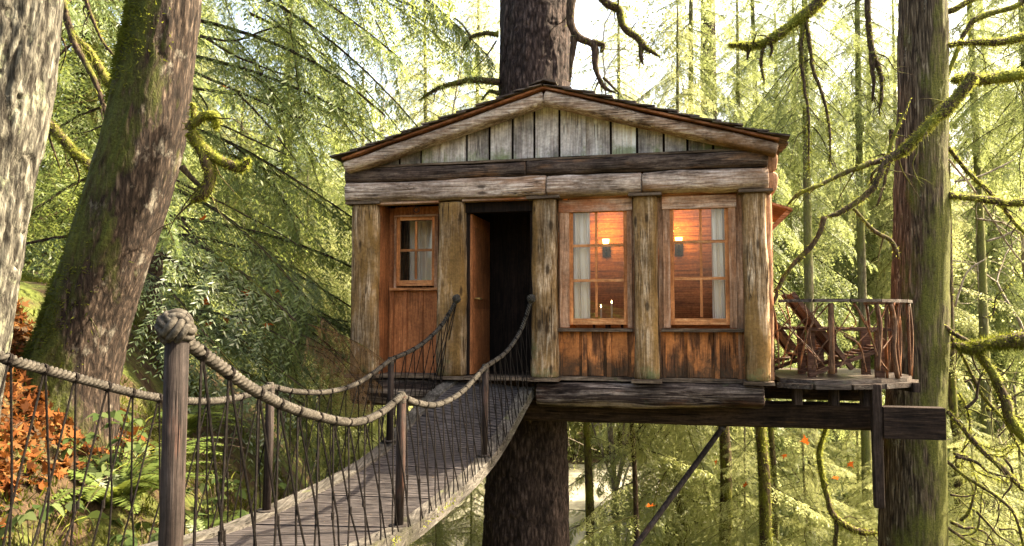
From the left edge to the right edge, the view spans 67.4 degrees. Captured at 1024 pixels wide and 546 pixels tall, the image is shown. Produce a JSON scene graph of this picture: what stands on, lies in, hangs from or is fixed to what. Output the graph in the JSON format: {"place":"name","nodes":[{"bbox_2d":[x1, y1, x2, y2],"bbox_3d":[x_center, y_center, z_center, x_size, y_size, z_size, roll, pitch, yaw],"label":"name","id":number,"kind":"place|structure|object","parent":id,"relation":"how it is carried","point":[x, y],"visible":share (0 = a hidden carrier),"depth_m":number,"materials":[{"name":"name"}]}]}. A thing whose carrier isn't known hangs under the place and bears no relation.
{"place":"outdoors","nodes":[
{"label":"outdoors","id":0,"kind":"place"},
{"bbox_2d":[0,191,1015,545],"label":"ground","id":1,"kind":"structure","parent":0,"point":[34,291],"depth_m":7.90,"materials":[{"name":"green plant"}]},
{"bbox_2d":[0,0,63,418],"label":"grey barked tree","id":2,"kind":"object","parent":1,"relation":"on","point":[30,36],"visible":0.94,"depth_m":4.97,"materials":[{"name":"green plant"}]},
{"bbox_2d":[0,328,124,502],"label":"shrub","id":3,"kind":"object","parent":1,"relation":"on","point":[20,440],"visible":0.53,"depth_m":6.04,"materials":[{"name":"orange plant"}]},
{"bbox_2d":[0,457,146,545],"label":"leafy plant","id":4,"kind":"object","parent":1,"relation":"on","point":[29,514],"visible":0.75,"depth_m":5.14,"materials":[{"name":"green plant"}]},
{"bbox_2d":[0,297,210,540],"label":"fallen leaves","id":5,"kind":"object","parent":1,"relation":"on","point":[25,404],"visible":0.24,"depth_m":6.50,"materials":[{"name":"orange plant"}]},
{"bbox_2d":[61,410,161,481],"bbox_3d":[-3.501,1.482,6.302,1.448,0.701,1.614,2,-4,-35],"label":"leafy plant","id":6,"kind":"object","parent":1,"relation":"on","point":[117,416],"visible":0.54,"depth_m":6.43,"materials":[{"name":"green plant"}]},
{"bbox_2d":[17,0,252,452],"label":"leaning mossy tree","id":7,"kind":"object","parent":1,"relation":"on","point":[86,315],"visible":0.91,"depth_m":6.81,"materials":[{"name":"brown plant"}]},
{"bbox_2d":[48,118,90,195],"bbox_3d":[-4.614,-1.006,8.299,1.140,1.492,0.384,-1,-3,9],"label":"mossy limb","id":8,"kind":"object","parent":7,"relation":"attached to","point":[56,132],"visible":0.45,"depth_m":8.29,"materials":[{"name":"green plant"}]},
{"bbox_2d":[57,23,110,128],"bbox_3d":[-4.437,-1.951,8.444,1.515,1.730,0.526,0,-3,4],"label":"mossy limb","id":9,"kind":"object","parent":7,"relation":"attached to","point":[101,71],"visible":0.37,"depth_m":8.32,"materials":[{"name":"green plant"}]},
{"bbox_2d":[63,0,113,121],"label":"bare limb","id":10,"kind":"object","parent":7,"relation":"attached to","point":[70,30],"visible":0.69,"depth_m":7.63,"materials":[{"name":"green plant"}]},
{"bbox_2d":[22,0,253,338],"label":"conifer","id":11,"kind":"object","parent":1,"relation":"on","point":[98,47],"visible":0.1,"depth_m":14.54,"materials":[{"name":"green plant"}]},
{"bbox_2d":[52,452,232,521],"bbox_3d":[-3.219,1.707,6.203,1.986,0.406,1.748,2,-4,-29],"label":"sword fern","id":12,"kind":"object","parent":1,"relation":"on","point":[146,482],"visible":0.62,"depth_m":6.14,"materials":[{"name":"green plant"}]},
{"bbox_2d":[0,271,291,545],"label":"ground moss","id":13,"kind":"object","parent":1,"relation":"on","point":[44,281],"visible":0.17,"depth_m":7.62,"materials":[{"name":"green plant"}]},
{"bbox_2d":[104,513,206,545],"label":"leafy plant","id":14,"kind":"object","parent":1,"relation":"on","point":[128,535],"visible":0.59,"depth_m":5.66,"materials":[{"name":"green plant"}]},
{"bbox_2d":[96,436,243,497],"bbox_3d":[-3.340,1.722,7.018,1.923,0.373,1.903,0,-3,0],"label":"sword fern","id":15,"kind":"object","parent":1,"relation":"on","point":[190,444],"visible":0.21,"depth_m":7.16,"materials":[{"name":"green plant"}]},
{"bbox_2d":[138,404,255,435],"bbox_3d":[-3.531,1.634,8.456,2.005,0.376,1.756,2,-4,-33],"label":"sword fern","id":16,"kind":"object","parent":1,"relation":"on","point":[192,417],"visible":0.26,"depth_m":8.40,"materials":[{"name":"green plant"}]},
{"bbox_2d":[167,0,251,313],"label":"conifer","id":17,"kind":"object","parent":1,"relation":"on","point":[217,33],"visible":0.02,"depth_m":26.47,"materials":[{"name":"green plant"}]},
{"bbox_2d":[162,30,264,342],"bbox_3d":[-9.617,-2.162,22.160,6.288,10.827,6.015,-2,-4,30],"label":"young conifer","id":18,"kind":"object","parent":1,"relation":"on","point":[195,95],"visible":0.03,"depth_m":22.11,"materials":[{"name":"green plant"}]},
{"bbox_2d":[185,510,253,532],"bbox_3d":[-2.802,2.298,6.776,1.721,0.330,1.410,-2,-4,28],"label":"sword fern","id":19,"kind":"object","parent":1,"relation":"on","point":[203,523],"visible":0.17,"depth_m":7.01,"materials":[{"name":"green plant"}]},
{"bbox_2d":[185,469,288,522],"bbox_3d":[-2.888,2.219,7.327,1.409,0.716,0.983,-1,-4,22],"label":"leafy plant","id":20,"kind":"object","parent":1,"relation":"on","point":[212,508],"visible":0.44,"depth_m":7.22,"materials":[{"name":"green plant"}]},
{"bbox_2d":[163,71,330,451],"bbox_3d":[-6.896,-0.485,19.623,5.626,9.687,5.382,0,-3,3],"label":"young conifer","id":21,"kind":"object","parent":1,"relation":"on","point":[251,149],"visible":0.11,"depth_m":19.20,"materials":[{"name":"green plant"}]},
{"bbox_2d":[22,0,497,495],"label":"drooping hemlock","id":22,"kind":"object","parent":1,"relation":"on","point":[150,310],"visible":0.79,"depth_m":10.56,"materials":[{"name":"green plant"}]},
{"bbox_2d":[164,0,384,471],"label":"conifer","id":23,"kind":"object","parent":1,"relation":"on","point":[270,157],"visible":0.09,"depth_m":20.68,"materials":[{"name":"green plant"}]},
{"bbox_2d":[215,170,386,481],"bbox_3d":[-5.165,1.901,18.980,5.066,9.117,5.295,2,-4,-29],"label":"young conifer","id":24,"kind":"object","parent":1,"relation":"on","point":[327,383],"visible":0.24,"depth_m":18.48,"materials":[{"name":"green plant"}]},
{"bbox_2d":[292,269,433,545],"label":"young conifer","id":25,"kind":"object","parent":1,"relation":"on","point":[369,432],"visible":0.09,"depth_m":19.16,"materials":[{"name":"green plant"}]},
{"bbox_2d":[305,67,429,533],"bbox_3d":[-4.623,1.329,22.969,5.572,15.209,5.790,3,-5,-45],"label":"conifer","id":26,"kind":"object","parent":1,"relation":"on","point":[358,139],"visible":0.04,"depth_m":22.94,"materials":[{"name":"green plant"}]},
{"bbox_2d":[327,3,454,438],"bbox_3d":[-4.229,-1.097,28.121,6.425,19.659,7.576,2,-4,-34],"label":"bare tree","id":27,"kind":"object","parent":1,"relation":"on","point":[400,84],"visible":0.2,"depth_m":29.28,"materials":[{"name":"green plant"}]},
{"bbox_2d":[320,0,479,491],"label":"conifer","id":28,"kind":"object","parent":1,"relation":"on","point":[434,114],"visible":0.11,"depth_m":31.43,"materials":[{"name":"green plant"}]},
{"bbox_2d":[412,518,458,545],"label":"young conifer","id":29,"kind":"object","parent":1,"relation":"on","point":[439,534],"visible":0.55,"depth_m":11.27,"materials":[{"name":"green plant"}]},
{"bbox_2d":[397,0,499,545],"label":"bare tree","id":30,"kind":"object","parent":1,"relation":"on","point":[473,27],"visible":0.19,"depth_m":19.62,"materials":[{"name":"green plant"}]},
{"bbox_2d":[416,477,485,545],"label":"young conifer","id":31,"kind":"object","parent":1,"relation":"on","point":[470,508],"visible":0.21,"depth_m":15.47,"materials":[{"name":"green plant"}]},
{"bbox_2d":[427,0,499,118],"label":"conifer","id":32,"kind":"object","parent":1,"relation":"on","point":[477,100],"visible":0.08,"depth_m":38.55,"materials":[{"name":"green plant"}]},
{"bbox_2d":[26,15,1021,461],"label":"wood","id":33,"kind":"object","parent":1,"relation":"on","point":[490,99],"visible":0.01,"depth_m":44.89,"materials":[{"name":"green plant"}]},
{"bbox_2d":[455,0,605,469],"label":"bare tree","id":34,"kind":"object","parent":1,"relation":"on","point":[490,95],"visible":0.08,"depth_m":31.43,"materials":[{"name":"green plant"}]},
{"bbox_2d":[417,0,660,545],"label":"spruce tree","id":35,"kind":"object","parent":1,"relation":"on","point":[526,495],"visible":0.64,"depth_m":10.98,"materials":[{"name":"brown plant"}]},
{"bbox_2d":[330,78,791,408],"bbox_3d":[1.031,-0.204,11.767,5.725,4.039,5.323,-1,-3,13],"label":"treehouse cabin","id":36,"kind":"object","parent":35,"relation":"attached to","point":[489,188],"visible":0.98,"depth_m":9.47,"materials":[{"name":"brown wood"}]},
{"bbox_2d":[0,294,535,545],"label":"rope bridge","id":37,"kind":"structure","parent":36,"relation":"attached to","point":[428,462],"depth_m":5.58,"materials":[{"name":"weathered wood"},{"name":"weathered grey rope"}]},
{"bbox_2d":[394,214,438,287],"bbox_3d":[-1.265,-0.289,10.207,0.615,0.970,0.074,-1,-3,13],"label":"window","id":38,"kind":"structure","parent":36,"relation":"in","point":[434,217],"depth_m":10.21,"materials":[{"name":"brown wood"}]},
{"bbox_2d":[409,220,431,279],"bbox_3d":[-1.159,-0.295,10.663,0.660,0.897,0.080,-1,-3,13],"label":"curtain","id":39,"kind":"object","parent":36,"relation":"hanging from","point":[424,271],"visible":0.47,"depth_m":10.69,"materials":[{"name":"grey fabric"}]},
{"bbox_2d":[470,214,489,373],"bbox_3d":[-0.400,0.289,10.229,0.128,2.040,0.900,-1,-3,13],"label":"door","id":40,"kind":"structure","parent":36,"relation":"in","point":[479,228],"depth_m":10.11,"materials":[{"name":"red wood"}]},
{"bbox_2d":[573,212,589,317],"bbox_3d":[0.861,-0.118,9.593,0.330,1.417,0.080,-1,-3,13],"label":"curtain","id":41,"kind":"object","parent":36,"relation":"hanging from","point":[581,228],"visible":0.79,"depth_m":9.59,"materials":[{"name":"grey fabric"}]},
{"bbox_2d":[559,198,632,327],"bbox_3d":[1.029,-0.120,9.425,0.900,1.572,0.082,-1,-3,13],"label":"window","id":42,"kind":"structure","parent":36,"relation":"in","point":[567,208],"depth_m":9.44,"materials":[{"name":"brown wood"}]},
{"bbox_2d":[602,239,610,256],"bbox_3d":[1.447,-0.388,11.811,0.120,0.260,0.173,-1,-3,13],"label":"wall lamp","id":43,"kind":"object","parent":36,"relation":"attached to","point":[606,251],"visible":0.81,"depth_m":11.86,"materials":[{"name":"metal"}]},
{"bbox_2d":[675,237,682,254],"bbox_3d":[2.513,-0.403,11.567,0.120,0.260,0.173,-1,-3,13],"label":"wall lamp","id":44,"kind":"object","parent":36,"relation":"attached to","point":[678,249],"visible":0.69,"depth_m":11.62,"materials":[{"name":"metal"}]},
{"bbox_2d":[524,395,870,430],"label":"support beam","id":45,"kind":"structure","parent":36,"relation":"attached to","point":[814,415],"depth_m":9.36,"materials":[{"name":"brown wood"}]},
{"bbox_2d":[632,426,726,545],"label":"brace pole","id":46,"kind":"object","parent":45,"relation":"attached to","point":[677,489],"visible":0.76,"depth_m":9.20,"materials":[{"name":"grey weathered dark wood"}]},
{"bbox_2d":[662,194,736,327],"bbox_3d":[2.231,-0.136,9.151,0.860,1.572,0.082,-1,-3,13],"label":"window","id":47,"kind":"structure","parent":36,"relation":"in","point":[728,202],"depth_m":9.14,"materials":[{"name":"brown wood"}]},
{"bbox_2d":[711,208,725,317],"bbox_3d":[2.499,-0.140,9.219,0.290,1.417,0.080,-1,-3,13],"label":"curtain","id":48,"kind":"object","parent":36,"relation":"hanging from","point":[718,265],"visible":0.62,"depth_m":9.22,"materials":[{"name":"grey fabric"}]},
{"bbox_2d":[774,299,920,405],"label":"balcony","id":49,"kind":"structure","parent":36,"relation":"attached to","point":[832,382],"depth_m":8.86,"materials":[{"name":"brown wood"}]},
{"bbox_2d":[774,319,836,372],"bbox_3d":[3.710,0.791,10.220,1.100,1.015,0.730,0,-3,6],"label":"deck chair","id":50,"kind":"object","parent":49,"relation":"on","point":[783,336],"visible":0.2,"depth_m":9.95,"materials":[{"name":"brown wood"}]},
{"bbox_2d":[764,384,859,400],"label":"support beam","id":51,"kind":"structure","parent":49,"relation":"attached to","point":[774,392],"depth_m":9.57,"materials":[{"name":"black wood"}]},
{"bbox_2d":[781,292,890,377],"bbox_3d":[3.930,0.743,9.391,1.100,1.015,0.730,-1,-3,9],"label":"deck chair","id":52,"kind":"object","parent":49,"relation":"on","point":[820,337],"visible":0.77,"depth_m":9.16,"materials":[{"name":"brown wood"}]},
{"bbox_2d":[569,422,627,545],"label":"slender tree","id":53,"kind":"object","parent":1,"relation":"on","point":[589,492],"visible":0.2,"depth_m":16.70,"materials":[{"name":"green plant"}]},
{"bbox_2d":[583,506,622,545],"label":"young conifer","id":54,"kind":"object","parent":1,"relation":"on","point":[603,536],"visible":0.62,"depth_m":14.67,"materials":[{"name":"green plant"}]},
{"bbox_2d":[567,0,674,456],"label":"conifer","id":55,"kind":"object","parent":1,"relation":"on","point":[619,61],"visible":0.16,"depth_m":36.26,"materials":[{"name":"green plant"}]},
{"bbox_2d":[575,422,712,545],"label":"sapling","id":56,"kind":"object","parent":1,"relation":"on","point":[632,454],"visible":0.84,"depth_m":12.11,"materials":[{"name":"green plant"}]},
{"bbox_2d":[571,0,754,544],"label":"bare tree","id":57,"kind":"object","parent":1,"relation":"on","point":[610,431],"visible":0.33,"depth_m":19.04,"materials":[{"name":"green plant"}]},
{"bbox_2d":[584,0,768,435],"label":"bare tree","id":58,"kind":"object","parent":1,"relation":"on","point":[670,54],"visible":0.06,"depth_m":26.58,"materials":[{"name":"green plant"}]},
{"bbox_2d":[569,6,803,545],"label":"conifer","id":59,"kind":"object","parent":1,"relation":"on","point":[682,448],"visible":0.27,"depth_m":16.58,"materials":[{"name":"green plant"}]},
{"bbox_2d":[636,0,759,537],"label":"conifer","id":60,"kind":"object","parent":1,"relation":"on","point":[722,98],"visible":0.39,"depth_m":19.27,"materials":[{"name":"green plant"}]},
{"bbox_2d":[654,461,741,545],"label":"young conifer","id":61,"kind":"object","parent":1,"relation":"on","point":[702,515],"visible":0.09,"depth_m":17.03,"materials":[{"name":"green plant"}]},
{"bbox_2d":[682,426,735,545],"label":"slender tree","id":62,"kind":"object","parent":1,"relation":"on","point":[723,439],"visible":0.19,"depth_m":15.22,"materials":[{"name":"green plant"}]},
{"bbox_2d":[700,0,734,433],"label":"distant trunk","id":63,"kind":"object","parent":1,"relation":"on","point":[713,28],"visible":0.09,"depth_m":21.25,"materials":[{"name":"green plant"}]},
{"bbox_2d":[620,0,855,545],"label":"conifer","id":64,"kind":"object","parent":1,"relation":"on","point":[737,97],"visible":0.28,"depth_m":19.70,"materials":[{"name":"green plant"}]},
{"bbox_2d":[690,427,800,545],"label":"young conifer","id":65,"kind":"object","parent":1,"relation":"on","point":[751,518],"visible":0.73,"depth_m":14.67,"materials":[{"name":"green plant"}]},
{"bbox_2d":[716,0,802,182],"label":"conifer","id":66,"kind":"object","parent":1,"relation":"on","point":[752,18],"visible":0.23,"depth_m":22.20,"materials":[{"name":"green plant"}]},
{"bbox_2d":[723,291,833,545],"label":"slender tree","id":67,"kind":"object","parent":1,"relation":"on","point":[764,506],"visible":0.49,"depth_m":12.78,"materials":[{"name":"green plant"}]},
{"bbox_2d":[669,15,889,508],"bbox_3d":[8.837,0.929,25.180,8.201,19.187,7.966,1,-3,-16],"label":"conifer","id":68,"kind":"object","parent":1,"relation":"on","point":[842,258],"visible":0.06,"depth_m":24.19,"materials":[{"name":"green plant"}]},
{"bbox_2d":[739,292,843,545],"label":"slender tree","id":69,"kind":"object","parent":1,"relation":"on","point":[771,438],"visible":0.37,"depth_m":13.92,"materials":[{"name":"green plant"}]},
{"bbox_2d":[737,0,869,543],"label":"conifer","id":70,"kind":"object","parent":1,"relation":"on","point":[808,258],"visible":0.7,"depth_m":15.55,"materials":[{"name":"green plant"}]},
{"bbox_2d":[744,428,877,545],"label":"young conifer","id":71,"kind":"object","parent":1,"relation":"on","point":[805,535],"visible":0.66,"depth_m":13.61,"materials":[{"name":"green plant"}]},
{"bbox_2d":[800,435,808,444],"bbox_3d":[4.996,2.846,13.107,0.153,0.200,0.132,0,-3,0],"label":"caught leaf","id":72,"kind":"object","parent":71,"relation":"on","point":[805,440],"visible":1,"depth_m":13.10,"materials":[{"name":"orange plant"}]},
{"bbox_2d":[749,0,889,545],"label":"conifer","id":73,"kind":"object","parent":1,"relation":"on","point":[797,281],"visible":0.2,"depth_m":21.31,"materials":[{"name":"green plant"}]},
{"bbox_2d":[797,368,876,545],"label":"young conifer","id":74,"kind":"object","parent":1,"relation":"on","point":[857,462],"visible":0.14,"depth_m":18.06,"materials":[{"name":"green plant"}]},
{"bbox_2d":[794,0,897,544],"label":"conifer","id":75,"kind":"object","parent":1,"relation":"on","point":[859,140],"visible":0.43,"depth_m":17.49,"materials":[{"name":"green plant"}]},
{"bbox_2d":[827,460,877,545],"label":"young conifer","id":76,"kind":"object","parent":1,"relation":"on","point":[872,507],"visible":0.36,"depth_m":13.28,"materials":[{"name":"green plant"}]},
{"bbox_2d":[773,0,1023,545],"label":"cedar tree","id":77,"kind":"object","parent":1,"relation":"on","point":[914,512],"visible":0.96,"depth_m":10.12,"materials":[{"name":"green plant"}]},
{"bbox_2d":[726,0,849,193],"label":"overhead mossy limb","id":78,"kind":"object","parent":77,"relation":"attached to","point":[800,20],"visible":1,"depth_m":9.15,"materials":[{"name":"green plant"}]},
{"bbox_2d":[814,429,877,545],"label":"curved mossy branch","id":79,"kind":"object","parent":77,"relation":"attached to","point":[839,522],"visible":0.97,"depth_m":10.81,"materials":[{"name":"green plant"}]},
{"bbox_2d":[831,0,911,206],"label":"hanging dead limb","id":80,"kind":"object","parent":77,"relation":"attached to","point":[874,59],"visible":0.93,"depth_m":9.96,"materials":[{"name":"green plant"}]},
{"bbox_2d":[882,405,946,439],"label":"support beam","id":81,"kind":"structure","parent":77,"relation":"attached to","point":[917,422],"depth_m":8.50,"materials":[{"name":"brown wood"}]},
{"bbox_2d":[870,383,884,508],"bbox_3d":[4.120,1.944,8.664,0.114,1.378,0.124,-1,-3,13],"label":"hanging post","id":82,"kind":"object","parent":81,"relation":"hanging from","point":[877,440],"visible":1,"depth_m":8.61,"materials":[{"name":"brown wood"}]},
{"bbox_2d":[813,1,1023,536],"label":"conifer","id":83,"kind":"object","parent":1,"relation":"on","point":[879,224],"visible":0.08,"depth_m":25.19,"materials":[{"name":"green plant"}]},
{"bbox_2d":[822,0,1023,544],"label":"conifer","id":84,"kind":"object","parent":1,"relation":"on","point":[887,223],"visible":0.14,"depth_m":23.63,"materials":[{"name":"green plant"}]},
{"bbox_2d":[891,60,1023,545],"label":"slender tree","id":85,"kind":"object","parent":1,"relation":"on","point":[952,394],"visible":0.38,"depth_m":15.81,"materials":[{"name":"green plant"}]},
{"bbox_2d":[894,0,1023,538],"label":"conifer","id":86,"kind":"object","parent":1,"relation":"on","point":[969,133],"visible":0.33,"depth_m":17.48,"materials":[{"name":"green plant"}]},
{"bbox_2d":[947,0,1023,540],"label":"conifer","id":87,"kind":"object","parent":1,"relation":"on","point":[997,356],"visible":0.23,"depth_m":24.42,"materials":[{"name":"green plant"}]},
{"bbox_2d":[947,419,1023,545],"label":"young conifer","id":88,"kind":"object","parent":1,"relation":"on","point":[956,513],"visible":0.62,"depth_m":12.66,"materials":[{"name":"green plant"}]},
{"bbox_2d":[947,141,1023,525],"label":"bare tree","id":89,"kind":"object","parent":1,"relation":"on","point":[1019,321],"visible":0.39,"depth_m":18.06,"materials":[{"name":"green plant"}]},
{"bbox_2d":[949,0,1023,234],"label":"conifer","id":90,"kind":"object","parent":1,"relation":"on","point":[1017,116],"visible":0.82,"depth_m":15.84,"materials":[{"name":"green plant"}]},
{"bbox_2d":[954,58,1023,434],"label":"conifer","id":91,"kind":"object","parent":1,"relation":"on","point":[1009,242],"visible":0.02,"depth_m":31.43,"materials":[{"name":"green plant"}]},
{"bbox_2d":[956,385,1023,545],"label":"young conifer","id":92,"kind":"object","parent":1,"relation":"on","point":[1019,470],"visible":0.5,"depth_m":13.84,"materials":[{"name":"green plant"}]},
{"bbox_2d":[39,0,1021,190],"label":"sky","id":93,"kind":"structure","parent":0,"point":[582,7],"materials":[{"name":"white"}]},
{"bbox_2d":[593,325,623,327],"bbox_3d":[1.354,1.007,10.812,0.560,0.715,0.560,-1,-3,13],"label":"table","id":94,"kind":"object","parent":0,"point":[609,326],"depth_m":10.78,"materials":[{"name":"brown wood"}]},
{"bbox_2d":[611,300,612,317],"bbox_3d":[1.395,0.512,10.749,0.080,0.265,0.080,-1,-3,13],"label":"candle","id":95,"kind":"object","parent":94,"relation":"on","point":[611,309],"visible":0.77,"depth_m":10.74,"materials":[{"name":"white wax"}]},
{"bbox_2d":[334,454,1018,545],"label":"river","id":96,"kind":"structure","parent":0,"point":[577,502],"depth_m":26.48,"materials":[{"name":"white liquid"}]}
]}

